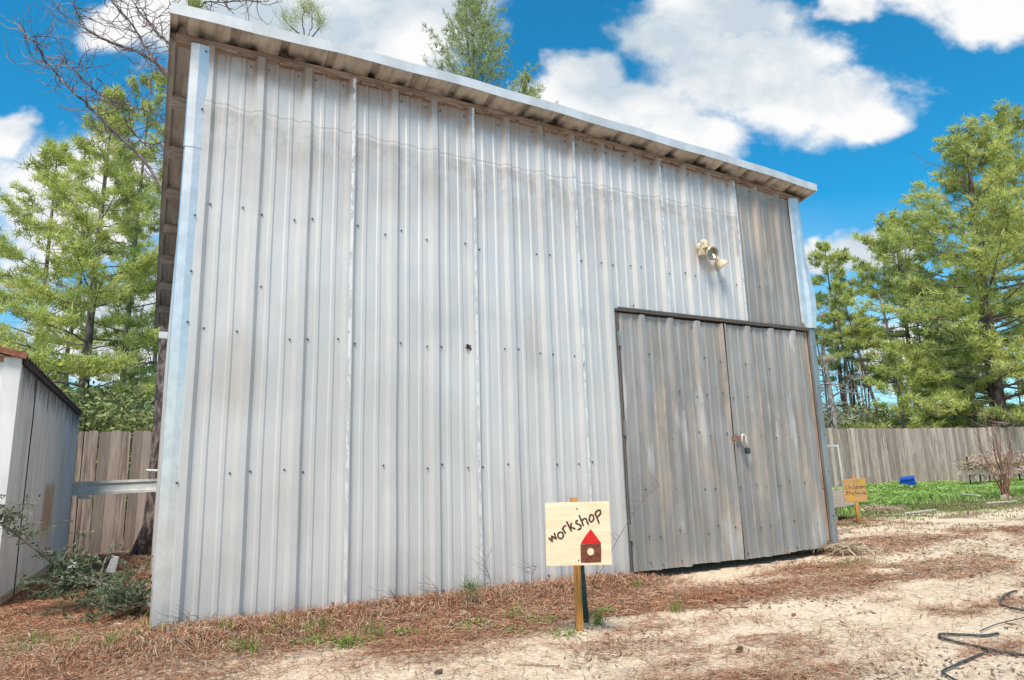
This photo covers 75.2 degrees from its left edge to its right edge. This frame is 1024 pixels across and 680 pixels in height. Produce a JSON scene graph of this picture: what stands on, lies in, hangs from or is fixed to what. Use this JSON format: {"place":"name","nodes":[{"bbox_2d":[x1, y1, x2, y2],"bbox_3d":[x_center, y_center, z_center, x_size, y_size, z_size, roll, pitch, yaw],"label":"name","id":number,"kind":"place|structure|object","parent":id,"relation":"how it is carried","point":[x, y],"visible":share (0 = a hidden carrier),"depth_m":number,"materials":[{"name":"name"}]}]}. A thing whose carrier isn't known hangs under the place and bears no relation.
{"place":"outdoors","nodes":[
{"label":"outdoors","id":0,"kind":"place"},
{"bbox_2d":[0,495,1023,679],"bbox_3d":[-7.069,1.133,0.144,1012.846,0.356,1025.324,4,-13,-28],"label":"ground","id":1,"kind":"structure","parent":0,"point":[721,568],"depth_m":3.38,"materials":[{"name":"beige sand"}]},
{"bbox_2d":[0,346,82,604],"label":"storage shed","id":2,"kind":"structure","parent":1,"relation":"on","point":[53,445],"depth_m":5.77,"materials":[{"name":"grey metal"}]},
{"bbox_2d":[13,363,39,594],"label":"trim","id":3,"kind":"structure","parent":2,"relation":"hanging from","point":[26,475],"depth_m":5.06,"materials":[{"name":"grey metal"}]},
{"bbox_2d":[73,413,86,551],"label":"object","id":4,"kind":"object","parent":2,"relation":"attached to","point":[79,481],"visible":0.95,"depth_m":8.89,"materials":[{"name":"metal"}]},
{"bbox_2d":[72,479,156,498],"bbox_3d":[-5.451,2.011,8.977,1.266,0.242,0.062,4,-13,-28],"label":"steel channel","id":5,"kind":"object","parent":2,"relation":"attached to","point":[85,489],"visible":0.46,"depth_m":8.98,"materials":[{"name":"silver metal"}]},
{"bbox_2d":[57,561,76,591],"bbox_3d":[-3.484,1.856,5.202,0.110,0.237,0.076,4,-13,-28],"label":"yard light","id":6,"kind":"object","parent":1,"relation":"on","point":[66,588],"visible":0.14,"depth_m":5.16,"materials":[{"name":"black plastic"}]},
{"bbox_2d":[0,133,138,383],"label":"pine tree","id":7,"kind":"object","parent":1,"relation":"on","point":[54,152],"visible":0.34,"depth_m":17.71,"materials":[{"name":"green plant"}]},
{"bbox_2d":[0,494,153,625],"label":"shrub","id":8,"kind":"object","parent":1,"relation":"on","point":[118,592],"visible":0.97,"depth_m":4.32,"materials":[{"name":"green plant"}]},
{"bbox_2d":[47,205,111,394],"bbox_3d":[-13.015,0.513,19.909,2.522,9.147,2.080,-2,-11,2],"label":"thin tree","id":9,"kind":"object","parent":1,"relation":"on","point":[67,350],"visible":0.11,"depth_m":19.79,"materials":[{"name":"grey plant"}]},
{"bbox_2d":[0,82,160,528],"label":"pine tree","id":10,"kind":"object","parent":1,"relation":"on","point":[88,359],"visible":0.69,"depth_m":14.63,"materials":[{"name":"green plant"}]},
{"bbox_2d":[63,201,113,383],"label":"thin tree","id":11,"kind":"object","parent":1,"relation":"on","point":[81,352],"visible":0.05,"depth_m":24.26,"materials":[{"name":"grey plant"}]},
{"bbox_2d":[36,63,166,427],"bbox_3d":[-9.792,-1.470,17.272,4.029,12.745,4.335,4,-13,-28],"label":"pine tree","id":12,"kind":"object","parent":1,"relation":"on","point":[114,215],"visible":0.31,"depth_m":17.34,"materials":[{"name":"green plant"}]},
{"bbox_2d":[51,371,155,540],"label":"undergrowth","id":13,"kind":"object","parent":1,"relation":"on","point":[137,409],"visible":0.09,"depth_m":12.46,"materials":[{"name":"green plant"}]},
{"bbox_2d":[54,168,162,408],"bbox_3d":[-11.839,-0.189,21.339,5.729,11.850,5.858,4,-13,-28],"label":"pine tree","id":14,"kind":"object","parent":1,"relation":"on","point":[156,189],"visible":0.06,"depth_m":21.42,"materials":[{"name":"green plant"}]},
{"bbox_2d":[67,430,152,554],"bbox_3d":[-4.689,2.501,10.807,11.006,2.033,0.167,4,-12,-27],"label":"picket fence","id":15,"kind":"object","parent":1,"relation":"on","point":[114,447],"visible":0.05,"depth_m":10.03,"materials":[{"name":"brown wood"}]},
{"bbox_2d":[104,556,118,579],"bbox_3d":[-3.676,2.091,6.097,0.110,0.214,0.068,4,-13,-28],"label":"yard light","id":16,"kind":"object","parent":1,"relation":"on","point":[112,565],"visible":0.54,"depth_m":6.08,"materials":[{"name":"white plastic"}]},
{"bbox_2d":[87,633,187,664],"bbox_3d":[-1.768,1.455,3.187,0.463,0.062,0.498,4,-13,-28],"label":"dead grass clump","id":17,"kind":"object","parent":1,"relation":"on","point":[140,643],"visible":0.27,"depth_m":3.11,"materials":[{"name":"plant"}]},
{"bbox_2d":[0,0,333,554],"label":"bare tree","id":18,"kind":"object","parent":1,"relation":"on","point":[142,545],"visible":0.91,"depth_m":9.44,"materials":[{"name":"brown plant"}]},
{"bbox_2d":[155,604,189,625],"bbox_3d":[-1.729,1.462,3.451,0.203,0.175,0.121,9,-15,-43],"label":"dry stalk","id":19,"kind":"object","parent":1,"relation":"on","point":[180,617],"visible":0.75,"depth_m":3.48,"materials":[{"name":"beige plant"}]},
{"bbox_2d":[123,615,238,640],"bbox_3d":[-1.705,1.494,3.432,0.511,0.097,0.520,0,-11,-9],"label":"dead grass clump","id":20,"kind":"object","parent":1,"relation":"on","point":[188,627],"visible":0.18,"depth_m":3.42,"materials":[{"name":"plant"}]},
{"bbox_2d":[373,584,396,604],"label":"dry stalk","id":21,"kind":"object","parent":1,"relation":"on","point":[390,594],"visible":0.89,"depth_m":4.02,"materials":[{"name":"beige plant"}]},
{"bbox_2d":[219,604,624,654],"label":"weeds","id":22,"kind":"object","parent":1,"relation":"on","point":[407,631],"visible":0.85,"depth_m":3.40,"materials":[{"name":"green plant"}]},
{"bbox_2d":[384,647,459,654],"bbox_3d":[-0.424,1.458,3.126,0.355,0.012,0.037,1,-11,-13],"label":"fallen stick","id":23,"kind":"object","parent":1,"relation":"on","point":[407,650],"visible":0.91,"depth_m":3.12,"materials":[{"name":"brown wood"}]},
{"bbox_2d":[418,572,438,596],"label":"dry stalk","id":24,"kind":"object","parent":1,"relation":"on","point":[431,590],"visible":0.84,"depth_m":4.15,"materials":[{"name":"beige plant"}]},
{"bbox_2d":[434,669,442,674],"bbox_3d":[-0.308,1.395,2.791,0.025,0.026,0.045,-11,-15,41],"label":"pine cone","id":25,"kind":"object","parent":1,"relation":"on","point":[439,671],"visible":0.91,"depth_m":2.79,"materials":[{"name":"brown plant"}]},
{"bbox_2d":[1,554,887,657],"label":"grass tufts","id":26,"kind":"object","parent":1,"relation":"on","point":[598,617],"visible":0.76,"depth_m":3.48,"materials":[{"name":"green plant"}]},
{"bbox_2d":[0,538,923,678],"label":"dry weeds","id":27,"kind":"object","parent":1,"relation":"on","point":[138,630],"visible":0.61,"depth_m":3.65,"materials":[{"name":"plant"}]},
{"bbox_2d":[454,571,483,603],"bbox_3d":[-0.251,1.530,4.093,0.190,0.232,0.247,-7,-12,24],"label":"pine seedling","id":28,"kind":"object","parent":1,"relation":"on","point":[469,588],"visible":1,"depth_m":4.08,"materials":[{"name":"green plant"}]},
{"bbox_2d":[0,537,948,679],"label":"dry twigs","id":29,"kind":"object","parent":1,"relation":"on","point":[519,586],"visible":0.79,"depth_m":3.59,"materials":[{"name":"brown plant"}]},
{"bbox_2d":[471,547,490,587],"bbox_3d":[-0.209,1.519,4.317,0.171,0.360,0.136,4,-13,-28],"label":"dry stalk","id":30,"kind":"object","parent":1,"relation":"on","point":[485,571],"visible":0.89,"depth_m":4.33,"materials":[{"name":"plant"}]},
{"bbox_2d":[421,0,557,103],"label":"coned pine","id":31,"kind":"object","parent":1,"relation":"on","point":[475,9],"visible":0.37,"depth_m":16.90,"materials":[{"name":"green plant"}]},
{"bbox_2d":[149,2,838,630],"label":"workshop building","id":32,"kind":"structure","parent":1,"relation":"on","point":[347,416],"depth_m":4.71,"materials":[{"name":"metal"}]},
{"bbox_2d":[146,469,157,471],"bbox_3d":[-4.961,1.811,9.206,0.188,0.050,0.040,4,-13,-28],"label":"white pipe","id":33,"kind":"object","parent":32,"relation":"attached to","point":[151,470],"visible":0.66,"depth_m":9.18,"materials":[{"name":"plastic"}]},
{"bbox_2d":[158,331,167,338],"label":"white block","id":34,"kind":"structure","parent":32,"relation":"attached to","point":[162,335],"depth_m":8.34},
{"bbox_2d":[617,313,744,571],"bbox_3d":[1.384,0.811,5.505,1.158,2.030,0.084,4,-13,-28],"label":"door leaf","id":35,"kind":"structure","parent":32,"relation":"in","point":[677,422],"depth_m":5.47,"materials":[{"name":"metal"}]},
{"bbox_2d":[696,239,728,270],"bbox_3d":[1.825,-0.772,5.973,0.294,0.273,0.147,4,-13,-28],"label":"floodlight","id":36,"kind":"object","parent":32,"relation":"attached to","point":[704,248],"visible":1,"depth_m":5.94,"materials":[{"name":"beige paint"}]},
{"bbox_2d":[741,434,750,453],"bbox_3d":[2.019,0.898,5.758,0.080,0.175,0.031,4,-13,-28],"label":"padlock","id":37,"kind":"object","parent":32,"relation":"hanging from","point":[747,450],"visible":1,"depth_m":5.75,"materials":[{"name":"metal"}]},
{"bbox_2d":[723,324,827,559],"bbox_3d":[2.382,0.882,6.012,1.118,2.028,0.118,4,-13,-28],"label":"door leaf","id":38,"kind":"structure","parent":32,"relation":"in","point":[780,488],"depth_m":6.01,"materials":[{"name":"metal"}]},
{"bbox_2d":[0,516,1023,679],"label":"pine litter","id":39,"kind":"object","parent":1,"relation":"on","point":[32,603],"visible":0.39,"depth_m":3.67,"materials":[{"name":"brown plant"}]},
{"bbox_2d":[0,522,1023,679],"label":"dark debris","id":40,"kind":"object","parent":1,"relation":"on","point":[926,665],"visible":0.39,"depth_m":3.50,"materials":[{"name":"brown plant"}]},
{"bbox_2d":[512,560,537,584],"bbox_3d":[0.098,1.589,4.442,0.184,0.254,0.119,6,-14,-35],"label":"dry stalk","id":41,"kind":"object","parent":1,"relation":"on","point":[529,571],"visible":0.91,"depth_m":4.48,"materials":[{"name":"grey plant"}]},
{"bbox_2d":[518,70,539,95],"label":"young pine","id":42,"kind":"object","parent":1,"relation":"on","point":[528,77],"visible":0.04,"depth_m":17.95,"materials":[{"name":"green plant"}]},
{"bbox_2d":[516,663,559,666],"bbox_3d":[0.111,1.399,2.867,0.191,0.009,0.009,-4,-11,13],"label":"fallen stick","id":43,"kind":"object","parent":1,"relation":"on","point":[533,664],"visible":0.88,"depth_m":2.87,"materials":[{"name":"beige wood"}]},
{"bbox_2d":[545,497,611,630],"bbox_3d":[0.340,1.234,3.409,0.328,0.822,0.234,-2,-11,0],"label":"workshop sign","id":44,"kind":"object","parent":1,"relation":"on","point":[578,534],"visible":0.98,"depth_m":3.35,"materials":[{"name":"brown wood"}]},
{"bbox_2d":[587,548,593,554],"bbox_3d":[0.395,1.062,3.336,0.034,0.035,0.002,-2,-11,0],"label":"painted window","id":45,"kind":"structure","parent":44,"relation":"in","point":[590,551],"depth_m":3.34,"materials":[{"name":"white wood"}]},
{"bbox_2d":[581,565,588,622],"bbox_3d":[0.389,1.330,3.678,0.068,0.738,0.034,1,-11,-12],"label":"steel post","id":46,"kind":"object","parent":1,"relation":"on","point":[584,602],"visible":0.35,"depth_m":3.65,"materials":[{"name":"green metal"}]},
{"bbox_2d":[596,479,659,578],"bbox_3d":[0.871,1.378,4.837,0.570,0.712,0.173,1,-11,-13],"label":"dry stalk","id":47,"kind":"object","parent":1,"relation":"on","point":[629,519],"visible":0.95,"depth_m":4.92,"materials":[{"name":"brown plant"}]},
{"bbox_2d":[717,605,745,609],"bbox_3d":[1.277,1.565,3.893,0.178,0.014,0.064,0,-11,-9],"label":"fallen stick","id":48,"kind":"object","parent":1,"relation":"on","point":[730,606],"visible":1,"depth_m":3.89,"materials":[{"name":"beige wood"}]},
{"bbox_2d":[735,646,742,652],"bbox_3d":[1.026,1.396,2.997,0.030,0.031,0.054,-11,-15,41],"label":"pine cone","id":49,"kind":"object","parent":1,"relation":"on","point":[739,648],"visible":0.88,"depth_m":2.99,"materials":[{"name":"brown plant"}]},
{"bbox_2d":[737,633,780,637],"bbox_3d":[1.200,1.437,3.238,0.236,0.008,0.023,1,-11,-13],"label":"fallen stick","id":50,"kind":"object","parent":1,"relation":"on","point":[757,635],"visible":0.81,"depth_m":3.24,"materials":[{"name":"beige wood"}]},
{"bbox_2d":[815,322,833,413],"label":"thin tree","id":51,"kind":"object","parent":1,"relation":"on","point":[823,374],"visible":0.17,"depth_m":34.32,"materials":[{"name":"grey plant"}]},
{"bbox_2d":[809,268,868,424],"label":"dead tree","id":52,"kind":"object","parent":1,"relation":"on","point":[823,384],"visible":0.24,"depth_m":21.30,"materials":[{"name":"grey plant"}]},
{"bbox_2d":[816,293,867,427],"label":"thin tree","id":53,"kind":"object","parent":1,"relation":"on","point":[847,370],"visible":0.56,"depth_m":31.00,"materials":[{"name":"grey plant"}]},
{"bbox_2d":[821,302,864,427],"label":"pine tree","id":54,"kind":"object","parent":1,"relation":"on","point":[836,345],"visible":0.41,"depth_m":32.71,"materials":[{"name":"green plant"}]},
{"bbox_2d":[832,489,854,521],"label":"raised planter","id":55,"kind":"object","parent":1,"relation":"on","point":[838,496],"visible":0.02,"depth_m":9.23,"materials":[{"name":"grey wood"}]},
{"bbox_2d":[827,445,842,488],"bbox_3d":[4.675,1.897,9.729,0.159,0.730,0.621,-2,-11,0],"label":"pipe frame","id":56,"kind":"object","parent":55,"relation":"on","point":[829,446],"visible":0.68,"depth_m":9.49,"materials":[{"name":"white plastic"}]},
{"bbox_2d":[819,315,870,418],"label":"thin tree","id":57,"kind":"object","parent":1,"relation":"on","point":[845,379],"visible":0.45,"depth_m":32.72,"materials":[{"name":"grey plant"}]},
{"bbox_2d":[823,305,866,408],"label":"thin tree","id":58,"kind":"object","parent":1,"relation":"on","point":[838,371],"visible":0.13,"depth_m":34.14,"materials":[{"name":"grey plant"}]},
{"bbox_2d":[800,540,889,558],"bbox_3d":[3.006,1.877,5.990,0.691,0.133,0.666,4,-13,-28],"label":"dead grass clump","id":59,"kind":"object","parent":1,"relation":"on","point":[842,548],"visible":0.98,"depth_m":5.94,"materials":[{"name":"plant"}]},
{"bbox_2d":[806,240,886,425],"bbox_3d":[16.614,0.836,33.628,4.001,12.551,4.573,-4,-11,11],"label":"pine tree","id":60,"kind":"object","parent":1,"relation":"on","point":[830,259],"visible":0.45,"depth_m":33.94,"materials":[{"name":"green plant"}]},
{"bbox_2d":[818,335,884,482],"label":"dead tree","id":61,"kind":"object","parent":1,"relation":"on","point":[830,395],"visible":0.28,"depth_m":23.64,"materials":[{"name":"grey plant"}]},
{"bbox_2d":[819,279,887,424],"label":"pine tree","id":62,"kind":"object","parent":1,"relation":"on","point":[838,289],"visible":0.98,"depth_m":29.76,"materials":[{"name":"green plant"}]},
{"bbox_2d":[842,476,867,523],"bbox_3d":[4.485,2.194,8.767,0.304,0.762,0.381,-3,-11,5],"label":"playhouse sign","id":63,"kind":"object","parent":1,"relation":"on","point":[855,490],"visible":1,"depth_m":8.65,"materials":[{"name":"brown wood"}]},
{"bbox_2d":[839,354,871,413],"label":"thin tree","id":64,"kind":"object","parent":1,"relation":"on","point":[853,396],"visible":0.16,"depth_m":34.60,"materials":[{"name":"grey plant"}]},
{"bbox_2d":[832,360,886,427],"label":"dead tree","id":65,"kind":"object","parent":1,"relation":"on","point":[862,396],"visible":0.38,"depth_m":27.31,"materials":[{"name":"wood"}]},
{"bbox_2d":[843,352,875,412],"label":"thin tree","id":66,"kind":"object","parent":1,"relation":"on","point":[864,387],"visible":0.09,"depth_m":40.46,"materials":[{"name":"grey plant"}]},
{"bbox_2d":[848,358,891,415],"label":"thin tree","id":67,"kind":"object","parent":1,"relation":"on","point":[869,399],"visible":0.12,"depth_m":37.50,"materials":[{"name":"grey plant"}]},
{"bbox_2d":[854,503,905,513],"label":"dead grass clump","id":68,"kind":"object","parent":1,"relation":"on","point":[878,508],"visible":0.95,"depth_m":10.48,"materials":[{"name":"plant"}]},
{"bbox_2d":[867,289,923,439],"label":"thin tree","id":69,"kind":"object","parent":1,"relation":"on","point":[886,324],"visible":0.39,"depth_m":29.22,"materials":[{"name":"grey plant"}]},
{"bbox_2d":[848,337,950,459],"bbox_3d":[14.746,2.662,25.440,4.223,5.701,4.104,4,-13,-28],"label":"young pine","id":70,"kind":"object","parent":1,"relation":"on","point":[900,391],"visible":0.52,"depth_m":25.10,"materials":[{"name":"green plant"}]},
{"bbox_2d":[899,475,915,487],"bbox_3d":[9.897,3.564,16.601,0.356,0.350,0.369,-9,-13,33],"label":"blue bin","id":71,"kind":"object","parent":1,"relation":"on","point":[907,480],"visible":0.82,"depth_m":16.49,"materials":[{"name":"plastic"}]},
{"bbox_2d":[817,205,1018,406],"bbox_3d":[19.078,-0.001,31.568,8.485,13.292,8.268,-8,-13,31],"label":"pine tree","id":72,"kind":"object","parent":1,"relation":"on","point":[880,250],"visible":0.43,"depth_m":32.01,"materials":[{"name":"green plant"}]},
{"bbox_2d":[905,308,930,416],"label":"thin tree","id":73,"kind":"object","parent":1,"relation":"on","point":[919,335],"visible":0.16,"depth_m":30.53,"materials":[{"name":"grey plant"}]},
{"bbox_2d":[904,509,935,513],"bbox_3d":[6.294,2.638,10.237,0.925,0.018,0.035,6,-13,-33],"label":"edging board","id":74,"kind":"object","parent":1,"relation":"on","point":[919,511],"visible":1,"depth_m":10.18,"materials":[{"name":"grey wood"}]},
{"bbox_2d":[823,394,1023,469],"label":"undergrowth","id":75,"kind":"object","parent":1,"relation":"on","point":[873,420],"visible":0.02,"depth_m":25.47,"materials":[{"name":"green plant"}]},
{"bbox_2d":[825,427,1023,486],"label":"picket fence","id":76,"kind":"object","parent":1,"relation":"on","point":[921,453],"visible":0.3,"depth_m":20.06,"materials":[{"name":"grey wood"}]},
{"bbox_2d":[832,476,1023,516],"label":"lush weeds","id":77,"kind":"object","parent":1,"relation":"on","point":[990,487],"visible":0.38,"depth_m":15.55,"materials":[{"name":"green plant"}]},
{"bbox_2d":[847,113,1023,433],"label":"pine tree","id":78,"kind":"object","parent":1,"relation":"on","point":[990,352],"visible":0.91,"depth_m":25.92,"materials":[{"name":"green plant"}]},
{"bbox_2d":[905,270,975,370],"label":"pine tree","id":79,"kind":"object","parent":1,"relation":"on","point":[931,271],"visible":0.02,"depth_m":35.37,"materials":[{"name":"green plant"}]},
{"bbox_2d":[889,356,1015,446],"bbox_3d":[17.378,3.014,26.152,5.339,5.052,5.055,-3,-11,7],"label":"young pine","id":80,"kind":"object","parent":1,"relation":"on","point":[980,383],"visible":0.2,"depth_m":25.78,"materials":[{"name":"green plant"}]},
{"bbox_2d":[941,649,991,679],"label":"black hose","id":81,"kind":"object","parent":1,"relation":"on","point":[958,663],"visible":0.99,"depth_m":2.68,"materials":[{"name":"black rubber"}]},
{"bbox_2d":[910,98,1023,426],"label":"pine tree","id":82,"kind":"object","parent":1,"relation":"on","point":[1002,117],"visible":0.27,"depth_m":30.79,"materials":[{"name":"green plant"}]},
{"bbox_2d":[929,274,1010,419],"bbox_3d":[25.729,1.869,37.825,3.676,11.639,4.123,4,-13,-28],"label":"pine tree","id":83,"kind":"object","parent":1,"relation":"on","point":[1004,379],"visible":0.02,"depth_m":37.21,"materials":[{"name":"green plant"}]},
{"bbox_2d":[938,632,1023,656],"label":"black hose","id":84,"kind":"object","parent":1,"relation":"on","point":[940,635],"visible":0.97,"depth_m":3.01,"materials":[{"name":"black rubber"}]},
{"bbox_2d":[953,448,1023,483],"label":"bare shrub","id":85,"kind":"object","parent":1,"relation":"on","point":[974,463],"visible":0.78,"depth_m":18.25,"materials":[{"name":"brown plant"}]},
{"bbox_2d":[969,406,1023,498],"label":"bare shrub","id":86,"kind":"object","parent":1,"relation":"on","point":[1004,490],"visible":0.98,"depth_m":13.26,"materials":[{"name":"brown plant"}]},
{"bbox_2d":[986,500,1016,503],"bbox_3d":[8.694,2.876,11.802,0.851,0.018,0.035,3,-12,-24],"label":"edging board","id":87,"kind":"object","parent":1,"relation":"on","point":[1000,502],"visible":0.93,"depth_m":11.77,"materials":[{"name":"grey wood"}]},
{"bbox_2d":[980,617,1023,631],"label":"black hose","id":88,"kind":"object","parent":1,"relation":"on","point":[1000,623],"visible":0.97,"depth_m":3.30,"materials":[{"name":"black rubber"}]},
{"bbox_2d":[999,590,1023,610],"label":"black hose","id":89,"kind":"object","parent":1,"relation":"on","point":[1002,598],"visible":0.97,"depth_m":3.75,"materials":[{"name":"black rubber"}]},
{"bbox_2d":[0,0,1023,424],"label":"sky","id":90,"kind":"structure","parent":0,"point":[837,96],"materials":[{"name":"blue"}]},
{"bbox_2d":[837,492,1023,532],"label":"thin grass","id":91,"kind":"structure","parent":0,"point":[951,502],"depth_m":10.70,"materials":[{"name":"green plant"}]}
]}

